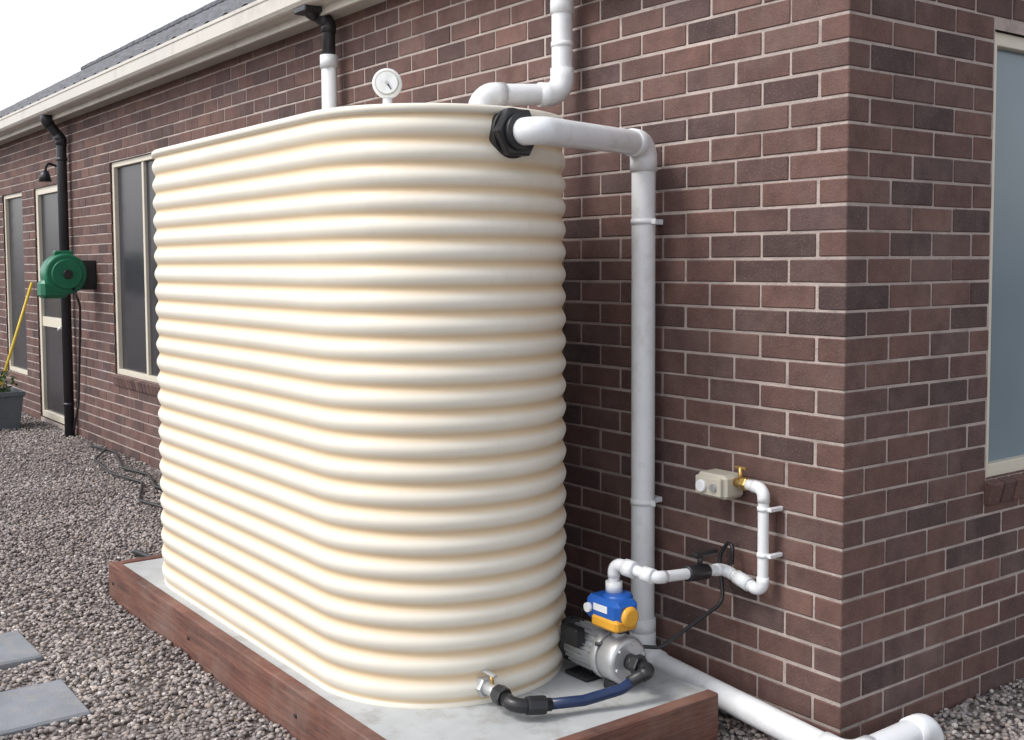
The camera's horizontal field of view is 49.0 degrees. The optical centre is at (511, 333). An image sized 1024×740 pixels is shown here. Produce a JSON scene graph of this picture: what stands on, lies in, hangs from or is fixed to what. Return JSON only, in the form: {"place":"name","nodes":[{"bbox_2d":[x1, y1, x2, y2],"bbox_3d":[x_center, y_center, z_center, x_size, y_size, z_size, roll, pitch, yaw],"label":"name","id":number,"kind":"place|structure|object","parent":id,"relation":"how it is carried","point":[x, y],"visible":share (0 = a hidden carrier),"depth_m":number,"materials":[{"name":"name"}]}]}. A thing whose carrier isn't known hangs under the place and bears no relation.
{"place":"outdoors","nodes":[
{"label":"outdoors","id":0,"kind":"place"},
{"bbox_2d":[43,316,61,327],"bbox_3d":[-4.646,-0.109,11.389,0.019,0.100,0.760,-3,4,-36],"label":"rail door","id":1,"kind":"structure","parent":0,"point":[54,322],"depth_m":11.40,"materials":[{"name":"beige metal"}]},
{"bbox_2d":[0,0,214,110],"label":"sky","id":2,"kind":"structure","parent":0,"point":[43,43],"materials":[{"name":"white"}]},
{"bbox_2d":[0,412,1023,739],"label":"ground","id":3,"kind":"structure","parent":0,"point":[94,606],"depth_m":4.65,"materials":[{"name":"grey gravel"}]},
{"bbox_2d":[0,370,24,430],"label":"planter pot","id":4,"kind":"object","parent":3,"relation":"on","point":[11,400],"visible":1,"depth_m":11.07,"materials":[{"name":"plastic"}]},
{"bbox_2d":[0,282,32,387],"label":"broom","id":5,"kind":"object","parent":3,"relation":"on","point":[18,326],"visible":1,"depth_m":11.75,"materials":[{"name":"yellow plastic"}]},
{"bbox_2d":[0,631,42,669],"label":"stepping stone","id":6,"kind":"object","parent":3,"relation":"on","point":[17,648],"visible":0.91,"depth_m":4.66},
{"bbox_2d":[0,679,90,735],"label":"stepping stone","id":7,"kind":"object","parent":3,"relation":"on","point":[27,709],"visible":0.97,"depth_m":4.07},
{"bbox_2d":[44,410,63,423],"bbox_3d":[-4.633,0.854,11.456,0.066,0.070,0.760,-3,4,-36],"label":"door frame","id":8,"kind":"object","parent":3,"relation":"on","point":[52,415],"visible":0.62,"depth_m":11.45,"materials":[{"name":"beige paint"}]},
{"bbox_2d":[41,192,63,415],"bbox_3d":[-4.636,-0.294,11.386,0.007,2.240,0.770,-3,4,-36],"label":"door glass","id":9,"kind":"object","parent":8,"relation":"on","point":[52,306],"visible":0.48,"depth_m":11.44,"materials":[{"name":"grey glass"}]},
{"bbox_2d":[14,477,236,720],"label":"fallen leaves","id":10,"kind":"object","parent":3,"relation":"on","point":[86,543],"visible":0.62,"depth_m":6.48,"materials":[{"name":"plant"}]},
{"bbox_2d":[90,445,162,556],"bbox_3d":[-2.540,1.111,7.984,0.630,0.031,4.577,-2,4,-24],"label":"garden hose","id":11,"kind":"object","parent":3,"relation":"on","point":[139,553],"visible":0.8,"depth_m":8.43,"materials":[{"name":"black plastic"}]},
{"bbox_2d":[120,554,162,563],"bbox_3d":[-1.483,1.196,5.827,1.078,0.198,0.050,-3,4,-36],"label":"timber sleeper","id":12,"kind":"object","parent":3,"relation":"on","point":[141,559],"visible":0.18,"depth_m":5.55,"materials":[{"name":"brown wood"}]},
{"bbox_2d":[109,558,704,739],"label":"tank slab","id":13,"kind":"structure","parent":3,"relation":"on","point":[262,682],"depth_m":3.85,"materials":[{"name":"concrete"}]},
{"bbox_2d":[151,68,566,708],"bbox_3d":[-0.723,0.073,4.671,0.966,2.196,2.431,-3,4,-36],"label":"water tank","id":14,"kind":"object","parent":13,"relation":"on","point":[361,360],"visible":0.98,"depth_m":3.74,"materials":[{"name":"beige metal"}]},
{"bbox_2d":[468,0,573,106],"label":"inlet pipe","id":15,"kind":"object","parent":14,"relation":"on","point":[556,89],"visible":0.8,"depth_m":4.51,"materials":[{"name":"white plastic"}]},
{"bbox_2d":[475,660,654,714],"bbox_3d":[0.174,1.160,3.663,0.611,0.112,0.215,-1,4,-4],"label":"suction pipe","id":16,"kind":"object","parent":14,"relation":"attached to","point":[500,695],"visible":1,"depth_m":3.63,"materials":[{"name":"blue plastic"}]},
{"bbox_2d":[558,615,647,687],"bbox_3d":[0.313,1.104,3.920,0.185,0.217,0.390,-3,4,-36],"label":"water pump","id":17,"kind":"object","parent":13,"relation":"on","point":[613,659],"visible":0.88,"depth_m":3.85,"materials":[{"name":"silver metal"}]},
{"bbox_2d":[583,589,638,633],"bbox_3d":[0.351,0.950,3.839,0.142,0.120,0.190,-3,4,-36],"label":"pump controller","id":18,"kind":"object","parent":17,"relation":"on","point":[616,613],"visible":0.96,"depth_m":3.79,"materials":[{"name":"blue plastic"}]},
{"bbox_2d":[0,0,870,738],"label":"wall bricks long","id":19,"kind":"structure","parent":3,"relation":"on","point":[822,376],"depth_m":4.23,"materials":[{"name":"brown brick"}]},
{"bbox_2d":[4,196,13,369],"bbox_3d":[-5.729,-0.570,12.837,0.070,1.990,0.045,-3,4,-36],"label":"window frame","id":20,"kind":"object","parent":19,"relation":"attached to","point":[8,269],"visible":0.5,"depth_m":12.81,"materials":[{"name":"beige paint"}]},
{"bbox_2d":[5,192,21,199],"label":"window frame","id":21,"kind":"object","parent":19,"relation":"attached to","point":[14,195],"visible":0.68,"depth_m":12.42,"materials":[{"name":"beige paint"}]},
{"bbox_2d":[11,366,27,374],"bbox_3d":[-5.469,0.421,12.555,0.066,0.045,0.810,-3,4,-36],"label":"window sill","id":22,"kind":"object","parent":19,"relation":"on","point":[18,370],"visible":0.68,"depth_m":12.57,"materials":[{"name":"beige paint"}]},
{"bbox_2d":[8,197,27,369],"bbox_3d":[-5.471,-0.550,12.496,0.007,1.910,0.820,-3,4,-36],"label":"window pane","id":23,"kind":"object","parent":22,"relation":"on","point":[17,267],"visible":0.58,"depth_m":12.56,"materials":[{"name":"glass"}]},
{"bbox_2d":[36,188,47,415],"bbox_3d":[-4.886,-0.314,11.717,0.070,2.370,0.070,-3,4,-36],"label":"door frame","id":24,"kind":"object","parent":19,"relation":"attached to","point":[41,305],"visible":0.52,"depth_m":11.69,"materials":[{"name":"beige paint"}]},
{"bbox_2d":[38,162,56,181],"bbox_3d":[-4.391,-1.534,10.685,0.219,0.190,0.120,-3,4,-36],"label":"wall lamp","id":25,"kind":"object","parent":19,"relation":"attached to","point":[44,176],"visible":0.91,"depth_m":10.63,"materials":[{"name":"black metal"}]},
{"bbox_2d":[38,184,56,194],"bbox_3d":[-4.645,-1.442,11.312,0.066,0.070,0.760,-3,4,-36],"label":"door frame","id":26,"kind":"object","parent":19,"relation":"attached to","point":[47,190],"visible":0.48,"depth_m":11.29,"materials":[{"name":"beige paint"}]},
{"bbox_2d":[40,114,74,437],"bbox_3d":[-4.256,-0.512,10.533,0.232,3.047,0.102,-3,4,-36],"label":"black downpipe","id":27,"kind":"object","parent":19,"relation":"attached to","point":[53,129],"visible":0.91,"depth_m":10.54,"materials":[{"name":"paint"}]},
{"bbox_2d":[37,251,96,429],"bbox_3d":[-4.013,0.094,10.070,0.479,1.657,0.611,-3,4,-36],"label":"hose reel","id":28,"kind":"object","parent":19,"relation":"attached to","point":[64,274],"visible":1,"depth_m":9.81,"materials":[{"name":"green plastic"}]},
{"bbox_2d":[112,162,122,373],"bbox_3d":[-3.375,-0.553,9.661,0.070,1.810,0.045,-3,4,-36],"label":"window side frame","id":29,"kind":"object","parent":19,"relation":"attached to","point":[117,267],"visible":0.48,"depth_m":9.63,"materials":[{"name":"beige paint"}]},
{"bbox_2d":[114,154,154,167],"bbox_3d":[-2.937,-1.399,9.010,0.066,0.045,1.440,-3,4,-36],"label":"window side frame","id":30,"kind":"object","parent":19,"relation":"attached to","point":[132,161],"visible":0.5,"depth_m":9.17,"materials":[{"name":"beige paint"}]},
{"bbox_2d":[111,373,160,395],"bbox_3d":[-2.956,0.429,9.103,0.106,0.102,1.538,-3,4,-36],"label":"window sill side","id":31,"kind":"structure","parent":19,"relation":"attached to","point":[144,386],"depth_m":9.19,"materials":[{"name":"brick"}]},
{"bbox_2d":[119,369,157,382],"bbox_3d":[-2.928,0.362,9.121,0.066,0.045,1.440,-3,4,-36],"label":"window side frame","id":32,"kind":"object","parent":31,"relation":"on","point":[139,375],"visible":0.56,"depth_m":9.28,"materials":[{"name":"beige paint"}]},
{"bbox_2d":[118,160,159,375],"bbox_3d":[-2.929,-0.518,9.068,0.007,1.730,1.450,-3,4,-36],"label":"window side glass","id":33,"kind":"object","parent":32,"relation":"on","point":[132,265],"visible":0.58,"depth_m":9.31,"materials":[{"name":"grey glass"}]},
{"bbox_2d":[141,161,150,374],"bbox_3d":[-2.945,-0.519,9.075,0.040,1.720,0.040,-3,4,-36],"label":"window side mullion","id":34,"kind":"structure","parent":32,"relation":"on","point":[146,265],"depth_m":9.06},
{"bbox_2d":[0,0,335,135],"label":"gutter long","id":35,"kind":"object","parent":19,"relation":"on","point":[256,16],"depth_m":7.66,"materials":[{"name":"beige metal"}]},
{"bbox_2d":[0,0,386,144],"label":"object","id":36,"kind":"object","parent":19,"relation":"attached to","point":[348,10],"depth_m":7.52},
{"bbox_2d":[294,4,337,108],"bbox_3d":[-1.048,-0.280,6.207,0.225,3.052,0.140,-3,4,-36],"label":"tank downpipe","id":37,"kind":"object","parent":19,"relation":"attached to","point":[328,58],"visible":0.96,"depth_m":6.13,"materials":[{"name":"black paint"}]},
{"bbox_2d":[595,479,782,648],"bbox_3d":[0.596,0.798,3.878,0.638,0.584,0.245,-1,4,-12],"label":"delivery pipe","id":38,"kind":"object","parent":19,"relation":"attached to","point":[698,571],"visible":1,"depth_m":3.84,"materials":[{"name":"white plastic"}]},
{"bbox_2d":[695,465,750,499],"bbox_3d":[0.746,0.521,3.952,0.130,0.118,0.200,-3,4,-36],"label":"tap timer","id":39,"kind":"object","parent":38,"relation":"attached to","point":[720,484],"visible":0.98,"depth_m":3.92,"materials":[{"name":"beige plastic"}]},
{"bbox_2d":[814,0,1023,736],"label":"brick wall","id":40,"kind":"structure","parent":19,"relation":"attached to","point":[1009,25],"depth_m":3.89,"materials":[{"name":"brown brick"}]},
{"bbox_2d":[986,31,996,477],"bbox_3d":[1.731,-0.280,4.151,0.050,1.640,0.070,-3,4,-36],"label":"window end frame","id":41,"kind":"object","parent":40,"relation":"attached to","point":[991,248],"visible":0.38,"depth_m":4.13,"materials":[{"name":"beige paint"}]},
{"bbox_2d":[984,469,1023,505],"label":"window sill end","id":42,"kind":"structure","parent":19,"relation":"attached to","point":[1005,488],"depth_m":4.19,"materials":[{"name":"brick"}]},
{"bbox_2d":[988,455,1023,476],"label":"window end frame","id":43,"kind":"object","parent":42,"relation":"on","point":[1006,465],"visible":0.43,"depth_m":4.27,"materials":[{"name":"beige paint"}]},
{"bbox_2d":[988,49,1023,461],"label":"window pane","id":44,"kind":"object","parent":43,"relation":"on","point":[1006,420],"depth_m":4.26,"materials":[{"name":"glass"}]},
{"bbox_2d":[997,32,1023,53],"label":"window end frame","id":45,"kind":"object","parent":44,"relation":"attached to","point":[1009,42],"visible":0.43,"depth_m":4.15,"materials":[{"name":"beige paint"}]},
{"bbox_2d":[4,29,1023,293],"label":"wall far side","id":46,"kind":"structure","parent":3,"relation":"on","point":[996,29],"depth_m":4.34,"materials":[{"name":"brown brick"}]},
{"bbox_3d":[-3.465,-3.810,16.355,8.600,2.584,26.600,-3,4,-37],"label":"roof","id":47,"kind":"object","parent":46,"relation":"on","visible":0},
{"bbox_2d":[0,0,255,117],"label":"roof slope front","id":48,"kind":"structure","parent":47,"relation":"attached to","point":[225,7],"depth_m":11.96,"materials":[{"name":"tile"}]},
{"bbox_2d":[81,0,224,69],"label":"roof ridge cap","id":49,"kind":"object","parent":48,"relation":"on","point":[169,25],"visible":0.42,"depth_m":19.87,"materials":[{"name":"grey metal"}]},
{"bbox_2d":[0,0,362,140],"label":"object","id":50,"kind":"object","parent":47,"relation":"attached to","point":[334,6],"depth_m":7.48,"materials":[{"name":"white metal"}]},
{"bbox_2d":[556,689,717,739],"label":"timber sleeper","id":51,"kind":"object","parent":3,"relation":"on","point":[693,716],"visible":1,"depth_m":3.66,"materials":[{"name":"brown wood"}]},
{"bbox_2d":[489,108,943,739],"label":"overflow pipe","id":52,"kind":"object","parent":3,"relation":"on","point":[515,132],"visible":0.83,"depth_m":4.17,"materials":[{"name":"white plastic"}]}
]}

